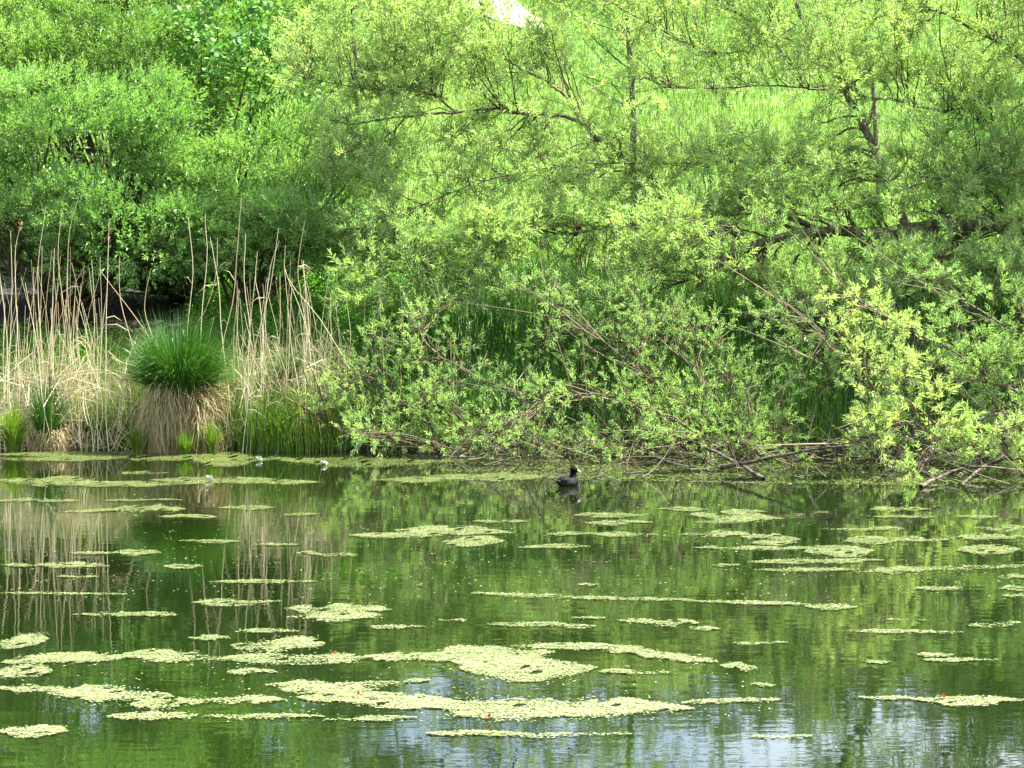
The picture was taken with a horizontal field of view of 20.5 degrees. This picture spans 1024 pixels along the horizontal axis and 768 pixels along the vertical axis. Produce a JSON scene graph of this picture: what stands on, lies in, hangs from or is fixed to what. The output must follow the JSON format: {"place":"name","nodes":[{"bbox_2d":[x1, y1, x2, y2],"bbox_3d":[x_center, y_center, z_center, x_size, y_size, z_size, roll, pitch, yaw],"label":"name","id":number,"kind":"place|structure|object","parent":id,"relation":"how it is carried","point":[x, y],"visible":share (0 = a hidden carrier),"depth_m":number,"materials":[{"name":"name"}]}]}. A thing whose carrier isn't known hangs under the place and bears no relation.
{"place":"outdoors","nodes":[
{"label":"outdoors","id":0,"kind":"place"},
{"bbox_2d":[473,0,543,27],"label":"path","id":1,"kind":"structure","parent":0,"point":[500,13],"depth_m":88.66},
{"bbox_2d":[0,448,1023,767],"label":"water","id":2,"kind":"structure","parent":0,"point":[818,670],"depth_m":22.94,"materials":[{"name":"green liquid"}]},
{"bbox_2d":[0,398,38,451],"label":"grass tuft","id":3,"kind":"object","parent":2,"relation":"on","point":[13,430],"visible":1,"depth_m":40.20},
{"bbox_2d":[0,632,49,648],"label":"duckweed mat","id":4,"kind":"object","parent":2,"relation":"on","point":[28,641],"visible":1,"depth_m":21.20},
{"bbox_2d":[0,724,68,737],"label":"duckweed mat","id":5,"kind":"object","parent":2,"relation":"on","point":[51,730],"visible":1,"depth_m":17.32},
{"bbox_2d":[0,498,77,501],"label":"duckweed mat","id":6,"kind":"object","parent":2,"relation":"on","point":[26,499],"visible":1,"depth_m":32.65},
{"bbox_2d":[18,360,76,451],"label":"sedge tussock","id":7,"kind":"object","parent":2,"relation":"on","point":[56,442],"visible":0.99,"depth_m":40.33,"materials":[{"name":"plant"}]},
{"bbox_2d":[40,248,54,450],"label":"reed stem","id":8,"kind":"object","parent":2,"relation":"in","point":[48,358],"visible":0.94,"depth_m":40.23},
{"bbox_2d":[34,252,69,449],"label":"reed stem","id":9,"kind":"object","parent":2,"relation":"in","point":[51,369],"visible":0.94,"depth_m":40.29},
{"bbox_2d":[1,561,108,568],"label":"duckweed mat","id":10,"kind":"object","parent":2,"relation":"on","point":[74,564],"visible":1,"depth_m":26.16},
{"bbox_2d":[0,591,134,594],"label":"duckweed mat","id":11,"kind":"object","parent":2,"relation":"on","point":[64,593],"visible":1,"depth_m":24.06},
{"bbox_2d":[0,475,194,486],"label":"duckweed mat","id":12,"kind":"object","parent":2,"relation":"on","point":[82,483],"visible":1,"depth_m":35.05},
{"bbox_2d":[95,222,119,450],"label":"reed stem","id":13,"kind":"object","parent":2,"relation":"in","point":[108,237],"visible":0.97,"depth_m":40.36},
{"bbox_2d":[71,549,157,555],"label":"duckweed mat","id":14,"kind":"object","parent":2,"relation":"on","point":[134,553],"visible":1,"depth_m":27.21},
{"bbox_2d":[72,611,177,616],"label":"duckweed mat","id":15,"kind":"object","parent":2,"relation":"on","point":[142,613],"visible":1,"depth_m":22.73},
{"bbox_2d":[110,256,142,426],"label":"reed stem","id":16,"kind":"object","parent":2,"relation":"in","point":[127,330],"visible":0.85,"depth_m":40.22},
{"bbox_2d":[117,422,153,453],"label":"grass tuft","id":17,"kind":"object","parent":2,"relation":"on","point":[135,440],"visible":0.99,"depth_m":39.92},
{"bbox_2d":[59,503,215,517],"bbox_3d":[-3.867,1.409,31.317,1.852,0.012,1.412,2,4,37],"label":"duckweed mat","id":18,"kind":"object","parent":2,"relation":"on","point":[156,507],"visible":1,"depth_m":31.51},
{"bbox_2d":[0,684,286,709],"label":"duckweed mat","id":19,"kind":"object","parent":2,"relation":"on","point":[76,692],"visible":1,"depth_m":18.64,"materials":[{"name":"plant"}]},
{"bbox_2d":[105,297,251,454],"bbox_3d":[-4.729,-0.172,40.326,2.157,2.300,2.150,0,3,0],"label":"sedge tussock","id":20,"kind":"object","parent":2,"relation":"on","point":[180,374],"visible":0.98,"depth_m":39.98,"materials":[{"name":"plant"}]},
{"bbox_2d":[172,430,199,454],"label":"grass tuft","id":21,"kind":"object","parent":2,"relation":"on","point":[184,443],"visible":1,"depth_m":39.65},
{"bbox_2d":[188,634,228,640],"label":"duckweed mat","id":22,"kind":"object","parent":2,"relation":"on","point":[210,637],"visible":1,"depth_m":21.37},
{"bbox_2d":[106,709,323,719],"bbox_3d":[-1.865,2.090,17.888,1.388,0.012,0.410,0,3,0],"label":"duckweed mat","id":23,"kind":"object","parent":2,"relation":"on","point":[146,715],"visible":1,"depth_m":17.87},
{"bbox_2d":[210,238,232,448],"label":"reed stem","id":24,"kind":"object","parent":2,"relation":"in","point":[221,335],"visible":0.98,"depth_m":40.35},
{"bbox_2d":[0,648,459,680],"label":"duckweed mat","id":25,"kind":"object","parent":2,"relation":"on","point":[137,653],"visible":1,"depth_m":20.34,"materials":[{"name":"plant"}]},
{"bbox_2d":[0,450,467,467],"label":"duckweed mat","id":26,"kind":"object","parent":2,"relation":"on","point":[202,455],"visible":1,"depth_m":38.91,"materials":[{"name":"plant"}]},
{"bbox_2d":[192,416,225,453],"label":"grass tuft","id":27,"kind":"object","parent":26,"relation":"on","point":[211,446],"visible":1,"depth_m":39.84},
{"bbox_2d":[149,475,319,484],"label":"duckweed mat","id":28,"kind":"object","parent":2,"relation":"on","point":[251,480],"visible":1,"depth_m":35.34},
{"bbox_2d":[191,597,279,606],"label":"duckweed mat","id":29,"kind":"object","parent":2,"relation":"on","point":[214,602],"visible":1,"depth_m":23.48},
{"bbox_2d":[179,539,296,545],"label":"duckweed mat","id":30,"kind":"object","parent":2,"relation":"on","point":[231,541],"visible":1,"depth_m":28.20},
{"bbox_2d":[227,667,277,674],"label":"duckweed mat","id":31,"kind":"object","parent":2,"relation":"on","point":[248,670],"visible":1,"depth_m":19.73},
{"bbox_2d":[208,579,313,582],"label":"duckweed mat","id":32,"kind":"object","parent":2,"relation":"on","point":[254,580],"visible":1,"depth_m":24.92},
{"bbox_2d":[235,628,298,632],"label":"duckweed mat","id":33,"kind":"object","parent":2,"relation":"on","point":[257,631],"visible":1,"depth_m":21.76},
{"bbox_2d":[231,635,324,653],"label":"duckweed mat","id":34,"kind":"object","parent":2,"relation":"on","point":[287,640],"visible":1,"depth_m":21.04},
{"bbox_2d":[284,602,392,621],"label":"duckweed mat","id":35,"kind":"object","parent":2,"relation":"on","point":[335,615],"visible":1,"depth_m":22.86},
{"bbox_2d":[266,678,430,694],"bbox_3d":[-1.110,2.030,19.065,1.115,0.012,0.732,0,3,0],"label":"duckweed mat","id":36,"kind":"object","parent":2,"relation":"on","point":[314,686],"visible":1,"depth_m":19.05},
{"bbox_2d":[326,715,416,720],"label":"duckweed mat","id":37,"kind":"object","parent":2,"relation":"on","point":[374,718],"visible":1,"depth_m":17.78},
{"bbox_2d":[77,661,785,721],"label":"duckweed specks","id":38,"kind":"object","parent":2,"relation":"on","point":[448,685],"visible":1,"depth_m":18.98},
{"bbox_2d":[351,525,512,546],"bbox_3d":[-0.819,1.537,28.781,1.688,0.013,2.132,0,3,0],"label":"duckweed mat","id":39,"kind":"object","parent":2,"relation":"on","point":[461,540],"visible":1,"depth_m":28.92,"materials":[{"name":"plant"}]},
{"bbox_2d":[380,472,553,482],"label":"duckweed mat","id":40,"kind":"object","parent":2,"relation":"on","point":[406,479],"visible":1,"depth_m":35.78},
{"bbox_2d":[435,443,573,463],"bbox_3d":[0.044,0.958,38.262,2.323,0.339,0.349,1,3,22],"label":"fallen branch","id":41,"kind":"object","parent":2,"relation":"on","point":[464,457],"visible":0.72,"depth_m":38.29,"materials":[{"name":"wood"}]},
{"bbox_2d":[0,486,1021,600],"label":"duckweed specks","id":42,"kind":"object","parent":2,"relation":"on","point":[559,569],"visible":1,"depth_m":26.63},
{"bbox_2d":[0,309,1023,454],"bbox_3d":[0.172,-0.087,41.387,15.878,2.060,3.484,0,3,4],"label":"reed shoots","id":43,"kind":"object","parent":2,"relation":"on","point":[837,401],"visible":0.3,"depth_m":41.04,"materials":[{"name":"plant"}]},
{"bbox_2d":[430,643,598,681],"bbox_3d":[0.023,1.973,20.186,0.961,0.014,1.931,-1,3,-17],"label":"duckweed mat","id":44,"kind":"object","parent":2,"relation":"on","point":[500,661],"visible":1,"depth_m":20.08,"materials":[{"name":"plant"}]},
{"bbox_2d":[439,618,595,627],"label":"duckweed mat","id":45,"kind":"object","parent":2,"relation":"on","point":[534,622],"visible":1,"depth_m":22.14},
{"bbox_2d":[425,729,631,737],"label":"duckweed mat","id":46,"kind":"object","parent":2,"relation":"on","point":[488,732],"visible":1,"depth_m":17.23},
{"bbox_2d":[297,690,780,721],"bbox_3d":[0.136,2.075,18.185,3.172,0.013,1.136,0,3,5],"label":"duckweed mat","id":47,"kind":"object","parent":2,"relation":"on","point":[385,697],"visible":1,"depth_m":18.29,"materials":[{"name":"plant"}]},
{"bbox_2d":[520,543,589,548],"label":"duckweed mat","id":48,"kind":"object","parent":2,"relation":"on","point":[554,546],"visible":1,"depth_m":27.75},
{"bbox_2d":[556,467,580,486],"bbox_3d":[0.670,1.150,34.637,0.364,0.267,0.173,-3,4,-42],"label":"coot","id":49,"kind":"object","parent":2,"relation":"on","point":[569,481],"visible":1,"depth_m":34.59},
{"bbox_2d":[548,531,653,536],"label":"duckweed mat","id":50,"kind":"object","parent":2,"relation":"on","point":[609,534],"visible":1,"depth_m":28.95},
{"bbox_2d":[574,512,653,517],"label":"duckweed mat","id":51,"kind":"object","parent":2,"relation":"on","point":[610,515],"visible":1,"depth_m":30.94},
{"bbox_2d":[511,642,717,664],"bbox_3d":[0.808,1.947,20.695,1.678,0.012,0.600,2,3,33],"label":"duckweed mat","id":52,"kind":"object","parent":2,"relation":"on","point":[629,649],"visible":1,"depth_m":20.79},
{"bbox_2d":[586,519,649,525],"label":"duckweed mat","id":53,"kind":"object","parent":2,"relation":"on","point":[608,522],"visible":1,"depth_m":30.13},
{"bbox_2d":[598,668,670,674],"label":"duckweed mat","id":54,"kind":"object","parent":2,"relation":"on","point":[625,670],"visible":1,"depth_m":19.70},
{"bbox_2d":[472,592,808,604],"bbox_3d":[1.050,1.795,23.698,2.913,0.013,0.394,1,3,17],"label":"duckweed mat","id":55,"kind":"object","parent":2,"relation":"on","point":[730,602],"visible":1,"depth_m":23.68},
{"bbox_2d":[601,450,712,471],"bbox_3d":[2.055,1.128,38.136,0.384,0.390,3.015,-2,3,-28],"label":"fallen branch","id":56,"kind":"object","parent":2,"relation":"on","point":[660,459],"visible":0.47,"depth_m":38.61,"materials":[{"name":"wood"}]},
{"bbox_2d":[617,618,718,630],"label":"duckweed mat","id":57,"kind":"object","parent":2,"relation":"on","point":[650,621],"visible":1,"depth_m":22.25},
{"bbox_2d":[651,424,774,478],"bbox_3d":[2.771,0.876,37.397,0.695,0.503,3.578,-1,3,-19],"label":"fallen branch","id":58,"kind":"object","parent":2,"relation":"on","point":[750,471],"visible":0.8,"depth_m":36.93,"materials":[{"name":"wood"}]},
{"bbox_2d":[659,506,783,523],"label":"duckweed mat","id":59,"kind":"object","parent":2,"relation":"on","point":[753,516],"visible":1,"depth_m":30.86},
{"bbox_2d":[444,451,1023,487],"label":"duckweed scum","id":60,"kind":"object","parent":2,"relation":"on","point":[744,474],"visible":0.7,"depth_m":36.45,"materials":[{"name":"plant"}]},
{"bbox_2d":[678,529,799,545],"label":"duckweed mat","id":61,"kind":"object","parent":2,"relation":"on","point":[766,542],"visible":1,"depth_m":28.64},
{"bbox_2d":[720,661,757,670],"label":"duckweed mat","id":62,"kind":"object","parent":2,"relation":"on","point":[726,665],"visible":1,"depth_m":19.96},
{"bbox_2d":[694,545,875,556],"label":"duckweed mat","id":63,"kind":"object","parent":2,"relation":"on","point":[843,550],"visible":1,"depth_m":27.52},
{"bbox_2d":[748,557,879,563],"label":"duckweed mat","id":64,"kind":"object","parent":2,"relation":"on","point":[843,560],"visible":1,"depth_m":26.50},
{"bbox_2d":[805,603,856,609],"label":"duckweed mat","id":65,"kind":"object","parent":2,"relation":"on","point":[838,606],"visible":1,"depth_m":23.17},
{"bbox_2d":[831,526,903,531],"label":"duckweed mat","id":66,"kind":"object","parent":2,"relation":"on","point":[878,528],"visible":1,"depth_m":29.46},
{"bbox_2d":[844,428,899,470],"bbox_3d":[4.831,0.913,37.306,0.377,0.628,1.730,-1,3,-26],"label":"fallen branch","id":67,"kind":"object","parent":2,"relation":"on","point":[847,430],"visible":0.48,"depth_m":37.44,"materials":[{"name":"wood"}]},
{"bbox_2d":[759,564,1023,574],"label":"duckweed mat","id":68,"kind":"object","parent":2,"relation":"on","point":[918,569],"visible":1,"depth_m":25.85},
{"bbox_2d":[844,535,948,543],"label":"duckweed mat","id":69,"kind":"object","parent":2,"relation":"on","point":[868,540],"visible":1,"depth_m":28.36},
{"bbox_2d":[872,505,933,517],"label":"duckweed mat","id":70,"kind":"object","parent":2,"relation":"on","point":[886,508],"visible":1,"depth_m":31.51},
{"bbox_2d":[850,629,961,633],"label":"duckweed mat","id":71,"kind":"object","parent":2,"relation":"on","point":[894,630],"visible":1,"depth_m":21.75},
{"bbox_2d":[885,413,946,477],"bbox_3d":[5.231,0.760,36.725,0.796,0.841,1.997,1,3,18],"label":"fallen branch","id":72,"kind":"object","parent":2,"relation":"on","point":[912,430],"visible":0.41,"depth_m":37.37,"materials":[{"name":"wood"}]},
{"bbox_2d":[859,694,1023,706],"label":"duckweed mat","id":73,"kind":"object","parent":2,"relation":"on","point":[990,698],"visible":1,"depth_m":18.51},
{"bbox_2d":[917,652,987,661],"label":"duckweed mat","id":74,"kind":"object","parent":2,"relation":"on","point":[928,654],"visible":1,"depth_m":20.31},
{"bbox_2d":[901,433,1017,460],"bbox_3d":[6.201,0.892,38.683,1.842,0.465,0.666,-1,3,-25],"label":"fallen branch","id":75,"kind":"object","parent":2,"relation":"on","point":[951,450],"visible":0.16,"depth_m":38.56,"materials":[{"name":"wood"}]},
{"bbox_2d":[919,430,1023,487],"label":"fallen branch","id":76,"kind":"object","parent":2,"relation":"on","point":[925,484],"visible":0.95,"depth_m":35.48,"materials":[{"name":"wood"}]},
{"bbox_2d":[947,454,1023,483],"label":"fallen branch","id":77,"kind":"object","parent":2,"relation":"on","point":[995,460],"visible":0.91,"depth_m":36.21,"materials":[{"name":"wood"}]},
{"bbox_2d":[948,523,1023,540],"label":"duckweed mat","id":78,"kind":"object","parent":2,"relation":"on","point":[972,537],"visible":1,"depth_m":28.74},
{"bbox_2d":[956,544,1020,553],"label":"duckweed mat","id":79,"kind":"object","parent":2,"relation":"on","point":[997,549],"visible":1,"depth_m":27.53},
{"bbox_2d":[998,573,1023,597],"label":"duckweed mat","id":80,"kind":"object","parent":2,"relation":"on","point":[1009,586],"visible":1,"depth_m":24.51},
{"bbox_2d":[0,0,1023,455],"bbox_3d":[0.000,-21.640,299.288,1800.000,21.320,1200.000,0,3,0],"label":"ground","id":81,"kind":"structure","parent":0,"point":[156,306],"depth_m":64.27,"materials":[{"name":"plant"}]},
{"bbox_2d":[15,221,23,408],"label":"reed stem","id":82,"kind":"object","parent":81,"relation":"on","point":[20,224],"visible":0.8,"depth_m":40.79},
{"bbox_2d":[58,214,81,447],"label":"reed stem","id":83,"kind":"object","parent":81,"relation":"on","point":[66,325],"visible":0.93,"depth_m":40.71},
{"bbox_2d":[67,197,78,447],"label":"reed stem","id":84,"kind":"object","parent":81,"relation":"on","point":[68,315],"visible":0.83,"depth_m":40.71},
{"bbox_2d":[0,328,146,451],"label":"reed straw","id":85,"kind":"object","parent":81,"relation":"on","point":[27,439],"visible":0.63,"depth_m":40.71,"materials":[{"name":"plant"}]},
{"bbox_2d":[73,389,134,446],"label":"grass tuft","id":86,"kind":"object","parent":81,"relation":"on","point":[101,420],"visible":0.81,"depth_m":40.75,"materials":[{"name":"green plant"}]},
{"bbox_2d":[0,0,272,294],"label":"willow shrub","id":87,"kind":"object","parent":81,"relation":"on","point":[41,39],"visible":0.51,"depth_m":47.29,"materials":[{"name":"green plant"}]},
{"bbox_2d":[0,52,284,328],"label":"willow shrub","id":88,"kind":"object","parent":81,"relation":"on","point":[156,150],"visible":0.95,"depth_m":44.05,"materials":[{"name":"green plant"}]},
{"bbox_2d":[0,0,356,247],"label":"willow shrub","id":89,"kind":"object","parent":81,"relation":"on","point":[291,12],"visible":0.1,"depth_m":52.15,"materials":[{"name":"green plant"}]},
{"bbox_2d":[0,320,384,452],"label":"reed bed grass","id":90,"kind":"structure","parent":81,"relation":"on","point":[325,447],"depth_m":40.78,"materials":[{"name":"plant"}]},
{"bbox_2d":[0,77,402,305],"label":"willow shrub","id":91,"kind":"object","parent":81,"relation":"on","point":[178,288],"visible":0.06,"depth_m":47.92,"materials":[{"name":"green plant"}]},
{"bbox_2d":[219,198,241,449],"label":"reed stem","id":92,"kind":"object","parent":81,"relation":"on","point":[230,310],"visible":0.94,"depth_m":40.38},
{"bbox_2d":[0,243,465,392],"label":"nettle bed","id":93,"kind":"object","parent":81,"relation":"on","point":[215,307],"visible":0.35,"depth_m":43.92,"materials":[{"name":"green plant"}]},
{"bbox_2d":[150,0,335,294],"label":"alder shrub","id":94,"kind":"object","parent":81,"relation":"on","point":[240,39],"visible":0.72,"depth_m":46.52,"materials":[{"name":"green plant"}]},
{"bbox_2d":[242,281,258,451],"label":"reed stem","id":95,"kind":"object","parent":81,"relation":"on","point":[248,374],"visible":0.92,"depth_m":40.18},
{"bbox_2d":[255,251,263,419],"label":"reed stem","id":96,"kind":"object","parent":81,"relation":"on","point":[262,332],"visible":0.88,"depth_m":40.51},
{"bbox_2d":[246,228,278,413],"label":"reed stem","id":97,"kind":"object","parent":81,"relation":"on","point":[260,326],"visible":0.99,"depth_m":40.48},
{"bbox_2d":[250,242,278,408],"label":"reed stem","id":98,"kind":"object","parent":81,"relation":"on","point":[263,324],"visible":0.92,"depth_m":40.52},
{"bbox_2d":[156,88,424,326],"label":"willow shrub","id":99,"kind":"object","parent":81,"relation":"on","point":[285,205],"visible":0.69,"depth_m":44.31,"materials":[{"name":"green plant"}]},
{"bbox_2d":[214,317,366,451],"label":"reed straw","id":100,"kind":"object","parent":81,"relation":"on","point":[275,378],"visible":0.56,"depth_m":40.65,"materials":[{"name":"plant"}]},
{"bbox_2d":[260,339,329,411],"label":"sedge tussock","id":101,"kind":"object","parent":81,"relation":"on","point":[297,365],"visible":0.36,"depth_m":40.85,"materials":[{"name":"plant"}]},
{"bbox_2d":[297,221,313,390],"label":"reed stem","id":102,"kind":"object","parent":81,"relation":"on","point":[301,299],"visible":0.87,"depth_m":40.62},
{"bbox_2d":[323,0,394,210],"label":"young tree","id":103,"kind":"object","parent":81,"relation":"on","point":[355,47],"visible":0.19,"depth_m":59.64,"materials":[{"name":"green plant"}]},
{"bbox_2d":[0,241,1023,451],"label":"bank grass","id":104,"kind":"structure","parent":81,"relation":"on","point":[483,319],"depth_m":42.88,"materials":[{"name":"plant"}]},
{"bbox_2d":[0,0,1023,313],"bbox_3d":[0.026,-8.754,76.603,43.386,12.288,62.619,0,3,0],"label":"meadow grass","id":105,"kind":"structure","parent":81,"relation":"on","point":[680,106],"depth_m":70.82,"materials":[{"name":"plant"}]},
{"bbox_2d":[343,346,808,452],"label":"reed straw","id":106,"kind":"object","parent":81,"relation":"on","point":[568,396],"visible":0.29,"depth_m":40.72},
{"bbox_2d":[549,0,683,267],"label":"young tree","id":107,"kind":"object","parent":81,"relation":"on","point":[629,80],"visible":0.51,"depth_m":49.61,"materials":[{"name":"green plant"}]},
{"bbox_2d":[238,206,1023,465],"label":"willow sapling","id":108,"kind":"object","parent":81,"relation":"on","point":[704,425],"visible":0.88,"depth_m":39.92,"materials":[{"name":"green plant"}]},
{"bbox_2d":[250,0,1023,331],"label":"willow tree","id":109,"kind":"object","parent":81,"relation":"on","point":[420,238],"visible":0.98,"depth_m":43.42,"materials":[{"name":"green plant"}]},
{"bbox_2d":[420,372,1023,484],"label":"brushwood","id":110,"kind":"object","parent":81,"relation":"on","point":[699,455],"visible":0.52,"depth_m":36.70,"materials":[{"name":"brown plant"}]},
{"bbox_2d":[720,411,859,469],"bbox_3d":[3.363,0.727,35.400,2.106,0.816,0.412,2,4,40],"label":"fallen branch","id":111,"kind":"object","parent":110,"relation":"on","point":[724,466],"visible":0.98,"depth_m":35.53,"materials":[{"name":"wood"}]},
{"bbox_2d":[792,0,930,226],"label":"young tree","id":112,"kind":"object","parent":81,"relation":"on","point":[865,38],"visible":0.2,"depth_m":55.70,"materials":[{"name":"green plant"}]},
{"bbox_2d":[710,189,1023,480],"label":"overhanging willow","id":113,"kind":"object","parent":81,"relation":"on","point":[895,415],"visible":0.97,"depth_m":37.04,"materials":[{"name":"green plant"}]},
{"bbox_2d":[855,73,1023,268],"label":"dark shrub","id":114,"kind":"object","parent":81,"relation":"on","point":[956,238],"visible":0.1,"depth_m":49.77,"materials":[{"name":"green plant"}]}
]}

